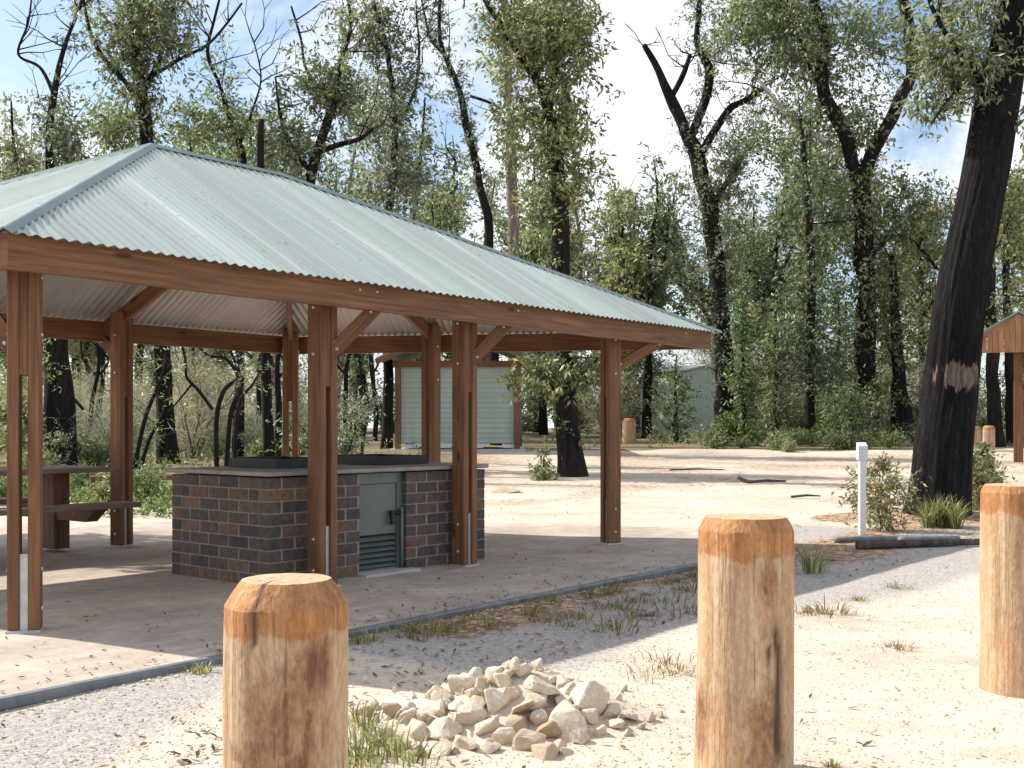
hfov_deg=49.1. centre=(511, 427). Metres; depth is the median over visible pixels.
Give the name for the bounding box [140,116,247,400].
gum tree
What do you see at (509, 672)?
rock
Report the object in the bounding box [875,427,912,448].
shrub
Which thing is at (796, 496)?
fallen stick
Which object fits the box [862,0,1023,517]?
gum tree
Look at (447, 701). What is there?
rock
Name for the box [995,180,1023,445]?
gum tree
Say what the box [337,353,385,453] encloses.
burnt shrub
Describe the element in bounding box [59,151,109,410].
gum tree
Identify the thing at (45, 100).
gum tree
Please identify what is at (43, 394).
twiggy shrub
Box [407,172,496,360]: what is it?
gum tree
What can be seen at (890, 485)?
shrub
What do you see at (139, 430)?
shrub
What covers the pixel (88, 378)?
twiggy shrub
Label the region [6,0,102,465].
gum tree
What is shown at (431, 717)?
rock
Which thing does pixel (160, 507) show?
undergrowth
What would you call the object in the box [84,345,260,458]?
twiggy shrub
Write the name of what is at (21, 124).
gum tree
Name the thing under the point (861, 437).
shrub
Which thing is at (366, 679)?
rock
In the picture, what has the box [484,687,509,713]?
rock
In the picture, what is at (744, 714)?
wooden bollard
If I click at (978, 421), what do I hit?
shrub
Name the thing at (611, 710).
rock
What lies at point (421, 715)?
rock
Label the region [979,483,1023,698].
wooden bollard
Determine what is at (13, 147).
gum tree
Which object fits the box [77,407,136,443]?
twiggy shrub
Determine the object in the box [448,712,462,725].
rock
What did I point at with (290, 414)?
shrub
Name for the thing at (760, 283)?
gum tree
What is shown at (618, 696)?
rock
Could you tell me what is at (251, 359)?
gum tree
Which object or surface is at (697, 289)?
gum tree
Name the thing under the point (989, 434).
wooden bollard
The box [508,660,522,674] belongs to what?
rock
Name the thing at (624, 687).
rock
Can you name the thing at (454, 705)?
rock
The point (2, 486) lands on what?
shrub
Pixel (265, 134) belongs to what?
gum tree
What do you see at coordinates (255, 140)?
gum tree
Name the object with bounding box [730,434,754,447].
shrub
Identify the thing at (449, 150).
gum tree
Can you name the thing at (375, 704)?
rock
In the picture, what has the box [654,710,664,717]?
rock
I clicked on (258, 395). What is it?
burnt sapling
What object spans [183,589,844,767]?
grass
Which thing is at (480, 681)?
rock
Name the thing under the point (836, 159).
gum tree
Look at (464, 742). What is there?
rock
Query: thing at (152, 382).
burnt sapling
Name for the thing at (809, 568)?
weed
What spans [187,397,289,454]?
twiggy shrub
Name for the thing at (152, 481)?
shrub
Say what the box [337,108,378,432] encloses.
gum tree
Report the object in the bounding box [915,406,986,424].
shrub
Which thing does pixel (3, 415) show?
sapling
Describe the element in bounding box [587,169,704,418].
gum tree
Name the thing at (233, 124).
gum tree
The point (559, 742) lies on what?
rock
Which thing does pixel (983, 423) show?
shrub
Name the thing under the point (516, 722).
rock
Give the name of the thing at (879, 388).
shrub
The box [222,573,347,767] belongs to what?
wooden bollard
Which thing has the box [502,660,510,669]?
rock
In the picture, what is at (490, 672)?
rock
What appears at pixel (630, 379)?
twiggy shrub
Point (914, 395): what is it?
twiggy shrub
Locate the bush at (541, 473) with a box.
[527,443,559,480]
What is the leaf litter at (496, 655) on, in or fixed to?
on the ground at (666, 500)
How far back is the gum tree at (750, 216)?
78.94 m
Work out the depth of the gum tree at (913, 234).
53.57 m
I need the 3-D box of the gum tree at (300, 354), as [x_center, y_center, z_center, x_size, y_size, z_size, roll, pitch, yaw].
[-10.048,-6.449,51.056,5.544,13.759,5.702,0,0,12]
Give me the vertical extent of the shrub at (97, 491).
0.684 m
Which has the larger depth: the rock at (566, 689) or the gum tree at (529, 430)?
the gum tree at (529, 430)
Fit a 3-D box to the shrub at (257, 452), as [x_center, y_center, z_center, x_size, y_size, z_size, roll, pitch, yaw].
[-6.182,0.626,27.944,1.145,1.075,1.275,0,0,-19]
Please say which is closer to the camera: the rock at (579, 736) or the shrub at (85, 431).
the rock at (579, 736)
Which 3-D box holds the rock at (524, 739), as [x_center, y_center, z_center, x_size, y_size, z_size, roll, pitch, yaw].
[0.080,1.127,4.041,0.190,0.093,0.093,-12,-10,13]
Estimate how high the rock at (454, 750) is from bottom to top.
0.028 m
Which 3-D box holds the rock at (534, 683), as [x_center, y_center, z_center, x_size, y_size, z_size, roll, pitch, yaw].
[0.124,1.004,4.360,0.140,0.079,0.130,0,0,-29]
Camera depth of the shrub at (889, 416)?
39.78 m
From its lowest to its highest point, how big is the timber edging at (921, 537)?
0.078 m
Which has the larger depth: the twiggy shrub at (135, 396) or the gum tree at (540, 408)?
the gum tree at (540, 408)
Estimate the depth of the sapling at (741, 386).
36.86 m
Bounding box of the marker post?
[856,442,867,534]
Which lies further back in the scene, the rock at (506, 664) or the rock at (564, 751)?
the rock at (506, 664)
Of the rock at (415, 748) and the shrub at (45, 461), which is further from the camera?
the shrub at (45, 461)
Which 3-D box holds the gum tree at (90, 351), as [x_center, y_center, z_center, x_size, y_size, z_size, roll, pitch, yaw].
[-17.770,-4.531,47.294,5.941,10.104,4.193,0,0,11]
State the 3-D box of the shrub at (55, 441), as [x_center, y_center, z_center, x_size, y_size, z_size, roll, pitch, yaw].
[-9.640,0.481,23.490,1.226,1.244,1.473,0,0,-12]
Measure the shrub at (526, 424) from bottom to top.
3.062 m
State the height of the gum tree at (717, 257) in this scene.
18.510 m
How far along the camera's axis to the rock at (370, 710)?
4.45 m
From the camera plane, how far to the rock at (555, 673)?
4.71 m
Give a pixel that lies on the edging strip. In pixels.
(13, 701)
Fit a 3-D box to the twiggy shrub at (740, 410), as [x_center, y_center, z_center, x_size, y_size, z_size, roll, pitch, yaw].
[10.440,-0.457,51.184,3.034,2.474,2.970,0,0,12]
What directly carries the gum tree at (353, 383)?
on the ground at (666, 500)
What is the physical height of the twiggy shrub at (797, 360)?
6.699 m
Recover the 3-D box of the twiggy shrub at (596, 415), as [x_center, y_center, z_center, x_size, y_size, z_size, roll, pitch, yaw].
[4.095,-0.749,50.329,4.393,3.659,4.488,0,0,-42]
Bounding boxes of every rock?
[360,703,374,716]
[363,672,371,683]
[367,690,380,709]
[374,723,394,736]
[382,703,402,716]
[394,738,411,749]
[396,707,416,723]
[402,701,416,709]
[406,718,427,739]
[410,691,416,698]
[412,745,426,756]
[416,689,446,721]
[422,704,437,723]
[424,666,450,699]
[426,716,462,739]
[431,699,444,717]
[432,689,453,700]
[433,726,452,755]
[442,698,450,710]
[447,674,471,694]
[447,699,463,711]
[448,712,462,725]
[450,733,478,749]
[451,747,458,754]
[452,702,486,725]
[455,686,465,695]
[460,672,475,686]
[463,676,488,688]
[464,683,487,697]
[469,667,484,678]
[469,688,494,706]
[470,698,499,735]
[477,738,501,753]
[484,666,503,684]
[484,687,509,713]
[491,486,520,492]
[492,727,516,744]
[493,673,511,687]
[498,687,519,700]
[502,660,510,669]
[503,669,512,677]
[505,714,528,732]
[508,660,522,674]
[510,699,534,714]
[511,657,520,664]
[511,728,545,750]
[514,657,530,676]
[522,663,533,676]
[523,674,560,694]
[525,693,546,711]
[527,709,547,726]
[531,658,543,671]
[531,742,558,760]
[536,720,562,737]
[546,694,572,709]
[548,670,560,674]
[548,698,588,739]
[549,675,556,683]
[553,739,566,749]
[556,674,570,687]
[558,682,575,695]
[559,745,570,755]
[568,723,589,744]
[569,680,622,714]
[580,708,598,724]
[593,724,607,735]
[602,703,620,717]
[607,697,627,728]
[614,693,622,700]
[620,684,627,690]
[622,713,637,720]
[623,729,633,736]
[636,722,645,729]
[642,711,655,721]
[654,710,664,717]
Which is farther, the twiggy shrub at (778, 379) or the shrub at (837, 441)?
the twiggy shrub at (778, 379)
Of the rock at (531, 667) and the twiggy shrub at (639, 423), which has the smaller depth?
the rock at (531, 667)
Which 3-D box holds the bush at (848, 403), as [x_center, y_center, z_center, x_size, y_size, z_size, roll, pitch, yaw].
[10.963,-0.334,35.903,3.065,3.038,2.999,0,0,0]
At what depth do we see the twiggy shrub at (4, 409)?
27.06 m
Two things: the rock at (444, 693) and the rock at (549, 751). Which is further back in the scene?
the rock at (444, 693)
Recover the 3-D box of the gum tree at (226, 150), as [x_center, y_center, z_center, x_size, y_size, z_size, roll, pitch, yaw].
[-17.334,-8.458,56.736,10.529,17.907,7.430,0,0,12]
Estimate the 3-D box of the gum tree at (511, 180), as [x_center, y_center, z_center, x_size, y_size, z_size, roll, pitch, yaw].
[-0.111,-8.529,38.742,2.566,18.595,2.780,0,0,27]
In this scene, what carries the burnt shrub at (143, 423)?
on the ground at (666, 500)
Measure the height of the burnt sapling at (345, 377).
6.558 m
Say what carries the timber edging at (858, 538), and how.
on the ground at (666, 500)
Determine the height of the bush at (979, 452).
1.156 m
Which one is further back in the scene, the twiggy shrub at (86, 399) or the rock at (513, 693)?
the twiggy shrub at (86, 399)
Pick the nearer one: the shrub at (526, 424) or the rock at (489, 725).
the rock at (489, 725)
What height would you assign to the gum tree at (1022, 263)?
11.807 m
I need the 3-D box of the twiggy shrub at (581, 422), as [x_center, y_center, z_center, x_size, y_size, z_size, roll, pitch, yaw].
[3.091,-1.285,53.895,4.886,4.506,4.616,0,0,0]
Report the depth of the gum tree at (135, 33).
26.75 m
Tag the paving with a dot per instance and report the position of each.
(90, 565)
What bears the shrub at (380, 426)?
on the ground at (666, 500)
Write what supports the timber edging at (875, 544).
on the ground at (666, 500)
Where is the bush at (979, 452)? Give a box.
[972,439,1009,508]
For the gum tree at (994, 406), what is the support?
on the ground at (666, 500)
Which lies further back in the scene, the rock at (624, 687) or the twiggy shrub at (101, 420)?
the twiggy shrub at (101, 420)
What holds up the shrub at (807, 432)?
on the ground at (666, 500)
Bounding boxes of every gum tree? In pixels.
[0,86,95,385]
[0,94,43,379]
[0,172,43,392]
[0,347,6,392]
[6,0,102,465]
[15,72,80,384]
[50,81,256,401]
[58,0,242,463]
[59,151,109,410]
[68,339,109,413]
[79,349,109,421]
[133,344,153,428]
[133,347,154,420]
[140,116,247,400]
[149,0,299,456]
[158,94,290,425]
[180,348,234,438]
[193,127,374,413]
[228,94,317,409]
[244,351,257,369]
[245,0,417,191]
[269,155,321,433]
[317,144,409,437]
[321,0,455,448]
[331,165,488,360]
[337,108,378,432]
[341,54,481,360]
[341,353,377,427]
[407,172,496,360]
[410,0,539,444]
[454,0,633,476]
[465,169,504,360]
[467,138,606,432]
[472,1,535,445]
[473,181,571,434]
[482,242,545,431]
[523,158,627,431]
[550,194,606,414]
[570,180,673,426]
[578,142,698,437]
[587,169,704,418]
[624,0,800,428]
[636,135,756,364]
[693,0,956,440]
[700,131,828,429]
[726,239,784,371]
[730,187,830,363]
[751,79,881,442]
[778,65,876,412]
[835,143,955,399]
[852,207,930,441]
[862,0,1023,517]
[887,171,957,396]
[981,165,1023,416]
[984,156,1023,446]
[995,156,1023,289]
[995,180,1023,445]
[1010,141,1023,383]
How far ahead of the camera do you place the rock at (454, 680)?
4.48 m
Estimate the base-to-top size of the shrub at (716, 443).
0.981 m
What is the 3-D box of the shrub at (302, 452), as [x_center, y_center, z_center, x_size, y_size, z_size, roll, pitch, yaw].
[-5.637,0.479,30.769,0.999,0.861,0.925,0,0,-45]
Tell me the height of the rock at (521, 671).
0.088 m
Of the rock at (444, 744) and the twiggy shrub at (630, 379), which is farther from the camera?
the twiggy shrub at (630, 379)
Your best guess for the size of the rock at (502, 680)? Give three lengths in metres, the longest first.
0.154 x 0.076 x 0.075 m
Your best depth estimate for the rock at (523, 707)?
4.24 m
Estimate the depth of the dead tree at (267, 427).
23.91 m
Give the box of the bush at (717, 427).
[701,411,739,445]
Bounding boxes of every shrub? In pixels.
[0,350,96,444]
[0,364,90,453]
[0,369,43,457]
[0,466,23,496]
[0,481,27,495]
[3,377,138,462]
[22,382,190,462]
[22,442,70,478]
[22,475,27,495]
[24,422,78,465]
[43,338,203,473]
[43,368,109,429]
[56,459,109,493]
[70,473,96,491]
[74,428,109,466]
[75,472,109,501]
[76,356,155,423]
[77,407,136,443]
[77,420,109,442]
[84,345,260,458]
[100,346,260,452]
[104,372,194,439]
[105,360,220,451]
[108,458,175,503]
[133,413,155,449]
[133,443,160,472]
[149,346,271,466]
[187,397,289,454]
[198,391,255,441]
[201,432,230,455]
[222,392,307,447]
[224,353,352,439]
[227,387,307,430]
[232,421,262,456]
[240,431,281,456]
[244,390,306,448]
[263,378,383,456]
[299,419,342,438]
[299,433,307,454]
[303,384,359,435]
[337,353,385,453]
[369,378,394,432]
[369,385,394,432]
[521,385,535,413]
[521,396,553,432]
[547,385,598,432]
[577,352,642,434]
[577,375,640,434]
[590,355,684,430]
[621,398,640,432]
[643,315,758,413]
[670,335,800,419]
[687,322,805,428]
[697,427,736,448]
[699,349,801,430]
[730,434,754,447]
[732,397,763,432]
[744,373,822,431]
[750,348,841,419]
[756,359,845,426]
[762,427,796,449]
[767,429,800,450]
[776,437,798,451]
[781,385,831,414]
[781,425,807,444]
[783,407,825,436]
[788,333,921,416]
[792,370,890,426]
[792,402,833,431]
[794,425,824,443]
[797,427,808,443]
[805,433,825,446]
[814,427,856,449]
[819,329,927,418]
[831,446,932,531]
[844,429,880,449]
[864,426,893,445]
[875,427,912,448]
[878,405,916,434]
[888,375,985,432]
[889,389,920,424]
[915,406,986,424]
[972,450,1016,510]
[975,376,1004,437]
[976,413,1003,432]
[977,396,986,425]
[979,365,1023,432]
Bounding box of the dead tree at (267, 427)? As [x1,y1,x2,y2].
[257,119,274,455]
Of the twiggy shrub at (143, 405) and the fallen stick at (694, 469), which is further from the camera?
the twiggy shrub at (143, 405)
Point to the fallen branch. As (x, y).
(753, 481)
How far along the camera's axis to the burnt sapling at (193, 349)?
29.97 m
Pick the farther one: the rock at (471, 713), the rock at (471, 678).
the rock at (471, 678)
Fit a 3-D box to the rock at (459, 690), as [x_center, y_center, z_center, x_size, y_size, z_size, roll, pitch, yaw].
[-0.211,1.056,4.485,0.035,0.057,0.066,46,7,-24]
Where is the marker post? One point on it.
(861, 452)
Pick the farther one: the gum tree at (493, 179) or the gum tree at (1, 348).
the gum tree at (493, 179)
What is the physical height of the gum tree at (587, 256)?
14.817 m
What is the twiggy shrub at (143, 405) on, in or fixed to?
on the ground at (666, 500)
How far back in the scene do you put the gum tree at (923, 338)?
51.35 m
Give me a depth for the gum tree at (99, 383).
64.19 m
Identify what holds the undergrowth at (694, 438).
on the ground at (666, 500)
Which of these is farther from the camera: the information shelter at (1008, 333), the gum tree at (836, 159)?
the gum tree at (836, 159)
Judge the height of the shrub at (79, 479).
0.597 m
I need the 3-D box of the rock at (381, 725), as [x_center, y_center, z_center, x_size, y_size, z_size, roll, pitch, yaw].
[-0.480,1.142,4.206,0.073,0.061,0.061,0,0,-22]
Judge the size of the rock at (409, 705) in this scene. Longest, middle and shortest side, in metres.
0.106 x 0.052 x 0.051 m
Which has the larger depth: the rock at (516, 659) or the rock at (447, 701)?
the rock at (516, 659)
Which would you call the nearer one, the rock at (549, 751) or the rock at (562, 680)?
the rock at (549, 751)
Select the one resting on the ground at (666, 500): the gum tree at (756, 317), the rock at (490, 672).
the gum tree at (756, 317)
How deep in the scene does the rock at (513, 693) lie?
4.33 m
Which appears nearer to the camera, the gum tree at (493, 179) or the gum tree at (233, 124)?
the gum tree at (233, 124)
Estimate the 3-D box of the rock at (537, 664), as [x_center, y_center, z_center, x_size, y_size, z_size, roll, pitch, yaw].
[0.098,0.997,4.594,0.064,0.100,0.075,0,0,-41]
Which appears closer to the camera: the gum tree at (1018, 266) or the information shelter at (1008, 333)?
the information shelter at (1008, 333)
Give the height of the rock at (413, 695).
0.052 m
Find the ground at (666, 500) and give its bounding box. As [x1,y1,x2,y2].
[0,428,1023,767]
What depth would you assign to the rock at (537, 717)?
4.20 m
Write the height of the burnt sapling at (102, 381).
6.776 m
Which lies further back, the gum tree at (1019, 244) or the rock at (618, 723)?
the gum tree at (1019, 244)
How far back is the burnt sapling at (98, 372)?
26.97 m
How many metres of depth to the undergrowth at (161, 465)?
25.26 m
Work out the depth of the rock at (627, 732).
4.18 m
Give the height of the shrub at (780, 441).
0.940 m
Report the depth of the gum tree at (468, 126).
38.90 m
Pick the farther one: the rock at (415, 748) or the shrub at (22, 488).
the shrub at (22, 488)
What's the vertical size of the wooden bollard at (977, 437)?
0.702 m
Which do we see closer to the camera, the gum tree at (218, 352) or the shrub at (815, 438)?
the shrub at (815, 438)
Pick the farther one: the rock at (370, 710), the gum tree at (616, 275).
the gum tree at (616, 275)
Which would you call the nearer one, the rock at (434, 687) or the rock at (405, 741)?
the rock at (405, 741)
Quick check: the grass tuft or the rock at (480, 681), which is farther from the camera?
the grass tuft
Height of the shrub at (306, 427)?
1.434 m
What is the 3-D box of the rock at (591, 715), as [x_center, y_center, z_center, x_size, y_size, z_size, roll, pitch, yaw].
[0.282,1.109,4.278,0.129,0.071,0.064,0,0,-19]
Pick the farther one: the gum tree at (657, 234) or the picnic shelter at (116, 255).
the gum tree at (657, 234)
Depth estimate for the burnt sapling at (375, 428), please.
41.94 m
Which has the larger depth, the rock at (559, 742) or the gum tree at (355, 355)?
the gum tree at (355, 355)
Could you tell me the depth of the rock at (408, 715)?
4.32 m
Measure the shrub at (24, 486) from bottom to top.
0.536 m
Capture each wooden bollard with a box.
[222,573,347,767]
[622,418,635,443]
[694,513,793,767]
[974,426,980,447]
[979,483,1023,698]
[983,426,994,449]
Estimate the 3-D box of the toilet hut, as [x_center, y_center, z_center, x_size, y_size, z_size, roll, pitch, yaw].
[-1.603,-1.091,34.422,4.669,3.743,4.755,0,0,0]
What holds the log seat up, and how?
on the ground at (666, 500)
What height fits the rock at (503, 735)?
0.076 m
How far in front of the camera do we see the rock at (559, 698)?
4.34 m
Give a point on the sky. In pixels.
(639, 115)
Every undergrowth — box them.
[0,431,420,501]
[70,472,172,518]
[638,419,1023,447]
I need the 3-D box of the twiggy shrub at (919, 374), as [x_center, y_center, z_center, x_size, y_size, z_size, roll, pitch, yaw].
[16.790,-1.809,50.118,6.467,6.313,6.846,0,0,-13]
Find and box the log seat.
[90,474,171,480]
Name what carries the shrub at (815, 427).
on the ground at (666, 500)
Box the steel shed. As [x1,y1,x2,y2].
[636,364,715,437]
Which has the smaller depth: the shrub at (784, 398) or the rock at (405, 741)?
the rock at (405, 741)
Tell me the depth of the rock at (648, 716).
4.35 m
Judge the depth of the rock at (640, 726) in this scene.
4.25 m
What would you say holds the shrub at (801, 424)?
on the ground at (666, 500)
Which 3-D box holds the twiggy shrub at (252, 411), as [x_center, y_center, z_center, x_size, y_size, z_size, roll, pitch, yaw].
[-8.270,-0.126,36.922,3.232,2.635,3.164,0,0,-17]
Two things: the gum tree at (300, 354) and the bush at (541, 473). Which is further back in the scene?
the gum tree at (300, 354)
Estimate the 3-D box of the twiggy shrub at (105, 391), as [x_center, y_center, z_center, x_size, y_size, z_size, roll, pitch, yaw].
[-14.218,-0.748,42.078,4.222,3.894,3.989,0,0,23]
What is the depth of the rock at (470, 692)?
4.40 m
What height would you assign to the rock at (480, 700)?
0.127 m
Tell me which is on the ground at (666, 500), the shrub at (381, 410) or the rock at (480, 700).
the shrub at (381, 410)
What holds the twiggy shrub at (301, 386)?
on the ground at (666, 500)
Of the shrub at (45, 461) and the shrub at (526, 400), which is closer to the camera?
the shrub at (45, 461)
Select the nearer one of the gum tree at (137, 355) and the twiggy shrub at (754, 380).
the twiggy shrub at (754, 380)
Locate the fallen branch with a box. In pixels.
[737,475,785,483]
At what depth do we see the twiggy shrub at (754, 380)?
55.99 m
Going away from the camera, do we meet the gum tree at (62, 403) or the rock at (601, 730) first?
the rock at (601, 730)
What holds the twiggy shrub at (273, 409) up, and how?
on the ground at (666, 500)
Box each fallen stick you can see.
[669,468,724,470]
[791,494,820,497]
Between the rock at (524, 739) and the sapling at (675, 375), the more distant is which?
the sapling at (675, 375)
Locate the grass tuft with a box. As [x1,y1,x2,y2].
[903,492,973,528]
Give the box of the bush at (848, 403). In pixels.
[803,372,897,443]
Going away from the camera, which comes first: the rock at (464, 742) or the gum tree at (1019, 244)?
the rock at (464, 742)
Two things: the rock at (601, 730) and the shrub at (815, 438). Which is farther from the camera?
the shrub at (815, 438)
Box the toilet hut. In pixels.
[375,352,532,450]
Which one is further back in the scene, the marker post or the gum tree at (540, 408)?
the gum tree at (540, 408)
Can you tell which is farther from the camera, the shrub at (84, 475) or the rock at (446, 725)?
the shrub at (84, 475)
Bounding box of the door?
[359,483,400,569]
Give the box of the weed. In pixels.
[794,540,847,574]
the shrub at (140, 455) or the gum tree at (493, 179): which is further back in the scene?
the gum tree at (493, 179)
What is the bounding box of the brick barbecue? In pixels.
[167,454,488,583]
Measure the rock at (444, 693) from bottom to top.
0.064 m
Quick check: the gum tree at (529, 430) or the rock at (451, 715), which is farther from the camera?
the gum tree at (529, 430)
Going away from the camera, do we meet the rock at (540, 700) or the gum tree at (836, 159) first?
the rock at (540, 700)
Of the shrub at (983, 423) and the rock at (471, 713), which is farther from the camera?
the shrub at (983, 423)
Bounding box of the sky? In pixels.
[0,0,1023,427]
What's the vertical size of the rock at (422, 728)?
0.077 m
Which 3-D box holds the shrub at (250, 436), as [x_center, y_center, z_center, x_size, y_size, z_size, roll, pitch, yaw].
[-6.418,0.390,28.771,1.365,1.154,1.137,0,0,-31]
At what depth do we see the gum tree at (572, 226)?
75.70 m
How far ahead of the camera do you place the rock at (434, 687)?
4.57 m
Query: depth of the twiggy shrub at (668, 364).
49.38 m
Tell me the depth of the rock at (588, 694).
4.33 m
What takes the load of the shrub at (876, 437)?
on the ground at (666, 500)
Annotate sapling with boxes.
[0,356,45,463]
[74,340,153,446]
[80,340,105,426]
[145,345,189,450]
[170,346,200,454]
[182,348,197,387]
[246,351,272,444]
[275,353,281,455]
[337,353,351,440]
[369,353,382,440]
[644,352,708,442]
[700,289,779,445]
[746,300,805,442]
[815,281,865,441]
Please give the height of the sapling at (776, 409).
5.397 m
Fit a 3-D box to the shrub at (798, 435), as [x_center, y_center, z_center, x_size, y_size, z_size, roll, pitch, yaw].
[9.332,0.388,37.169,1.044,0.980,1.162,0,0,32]
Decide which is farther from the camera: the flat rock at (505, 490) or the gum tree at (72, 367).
the gum tree at (72, 367)
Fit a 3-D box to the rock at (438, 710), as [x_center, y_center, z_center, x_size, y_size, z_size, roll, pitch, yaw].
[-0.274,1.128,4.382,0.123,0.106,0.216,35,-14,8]
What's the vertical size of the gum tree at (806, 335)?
12.589 m
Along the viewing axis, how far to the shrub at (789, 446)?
32.97 m
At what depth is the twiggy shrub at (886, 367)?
49.27 m
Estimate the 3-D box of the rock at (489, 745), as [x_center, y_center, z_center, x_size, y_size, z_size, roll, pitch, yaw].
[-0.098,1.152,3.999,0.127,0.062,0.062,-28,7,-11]
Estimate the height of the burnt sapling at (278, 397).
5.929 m
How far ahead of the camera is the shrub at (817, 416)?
47.10 m
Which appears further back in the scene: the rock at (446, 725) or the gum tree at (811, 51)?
the gum tree at (811, 51)
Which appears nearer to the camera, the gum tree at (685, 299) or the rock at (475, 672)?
the rock at (475, 672)
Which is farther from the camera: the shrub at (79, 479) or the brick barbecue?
the shrub at (79, 479)
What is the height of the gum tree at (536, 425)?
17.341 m
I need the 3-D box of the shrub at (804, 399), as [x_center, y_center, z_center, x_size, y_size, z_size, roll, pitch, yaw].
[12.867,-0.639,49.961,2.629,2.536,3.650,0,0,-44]
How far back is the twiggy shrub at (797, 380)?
50.75 m
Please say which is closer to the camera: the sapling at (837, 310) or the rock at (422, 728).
the rock at (422, 728)
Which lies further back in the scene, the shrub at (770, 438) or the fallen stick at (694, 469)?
the shrub at (770, 438)
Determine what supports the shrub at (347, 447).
on the ground at (666, 500)
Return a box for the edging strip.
[0,562,697,710]
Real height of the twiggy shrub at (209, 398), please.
4.350 m
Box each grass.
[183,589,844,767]
[375,554,931,682]
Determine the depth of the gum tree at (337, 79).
25.89 m
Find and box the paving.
[0,522,698,696]
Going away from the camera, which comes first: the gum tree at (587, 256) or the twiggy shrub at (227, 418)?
the twiggy shrub at (227, 418)
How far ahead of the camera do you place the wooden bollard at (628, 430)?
39.78 m
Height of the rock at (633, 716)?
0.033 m
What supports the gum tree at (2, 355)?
on the ground at (666, 500)
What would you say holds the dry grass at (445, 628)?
on the ground at (666, 500)
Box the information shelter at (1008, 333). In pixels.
[982,310,1023,462]
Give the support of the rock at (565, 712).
on the ground at (666, 500)
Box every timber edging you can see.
[834,535,959,542]
[855,538,979,549]
[897,536,954,539]
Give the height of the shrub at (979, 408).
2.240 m
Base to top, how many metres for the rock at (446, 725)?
0.096 m
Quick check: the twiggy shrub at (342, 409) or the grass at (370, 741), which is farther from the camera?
the twiggy shrub at (342, 409)
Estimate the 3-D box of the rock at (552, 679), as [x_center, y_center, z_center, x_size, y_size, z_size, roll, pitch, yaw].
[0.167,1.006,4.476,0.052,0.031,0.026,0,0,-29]
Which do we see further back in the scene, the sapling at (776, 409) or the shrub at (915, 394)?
the shrub at (915, 394)
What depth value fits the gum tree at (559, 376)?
21.81 m
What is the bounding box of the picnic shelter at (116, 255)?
[0,143,721,633]
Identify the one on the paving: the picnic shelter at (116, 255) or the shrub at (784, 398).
the picnic shelter at (116, 255)
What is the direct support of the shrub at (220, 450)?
on the ground at (666, 500)
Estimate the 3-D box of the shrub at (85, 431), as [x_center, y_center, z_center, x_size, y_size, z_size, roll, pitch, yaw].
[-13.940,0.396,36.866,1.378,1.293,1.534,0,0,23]
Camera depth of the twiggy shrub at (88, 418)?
25.62 m
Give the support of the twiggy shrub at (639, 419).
on the ground at (666, 500)
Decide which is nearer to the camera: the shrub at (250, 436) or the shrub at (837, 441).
the shrub at (250, 436)
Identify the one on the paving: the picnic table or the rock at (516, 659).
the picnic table
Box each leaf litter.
[0,465,1023,767]
[0,554,694,692]
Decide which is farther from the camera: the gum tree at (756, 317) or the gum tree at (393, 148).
the gum tree at (756, 317)
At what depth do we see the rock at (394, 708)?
4.39 m
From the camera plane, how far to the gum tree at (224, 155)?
47.34 m
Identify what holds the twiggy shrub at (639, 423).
on the ground at (666, 500)
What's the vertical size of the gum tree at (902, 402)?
8.181 m
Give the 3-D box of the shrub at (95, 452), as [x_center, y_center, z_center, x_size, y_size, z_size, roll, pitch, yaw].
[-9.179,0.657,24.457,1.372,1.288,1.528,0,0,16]
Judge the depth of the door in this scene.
8.72 m
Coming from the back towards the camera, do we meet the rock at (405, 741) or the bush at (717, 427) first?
the bush at (717, 427)
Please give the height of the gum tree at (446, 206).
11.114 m
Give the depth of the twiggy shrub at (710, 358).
55.77 m
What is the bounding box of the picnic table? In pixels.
[0,465,141,548]
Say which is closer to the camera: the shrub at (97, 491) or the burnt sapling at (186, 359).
the shrub at (97, 491)
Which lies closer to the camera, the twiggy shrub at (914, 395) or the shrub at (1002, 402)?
the shrub at (1002, 402)
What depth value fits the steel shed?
46.27 m
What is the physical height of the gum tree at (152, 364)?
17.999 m
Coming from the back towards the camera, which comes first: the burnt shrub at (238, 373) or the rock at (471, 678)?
the burnt shrub at (238, 373)
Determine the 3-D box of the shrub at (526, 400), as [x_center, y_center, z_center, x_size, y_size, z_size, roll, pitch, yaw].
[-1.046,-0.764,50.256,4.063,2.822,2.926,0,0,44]

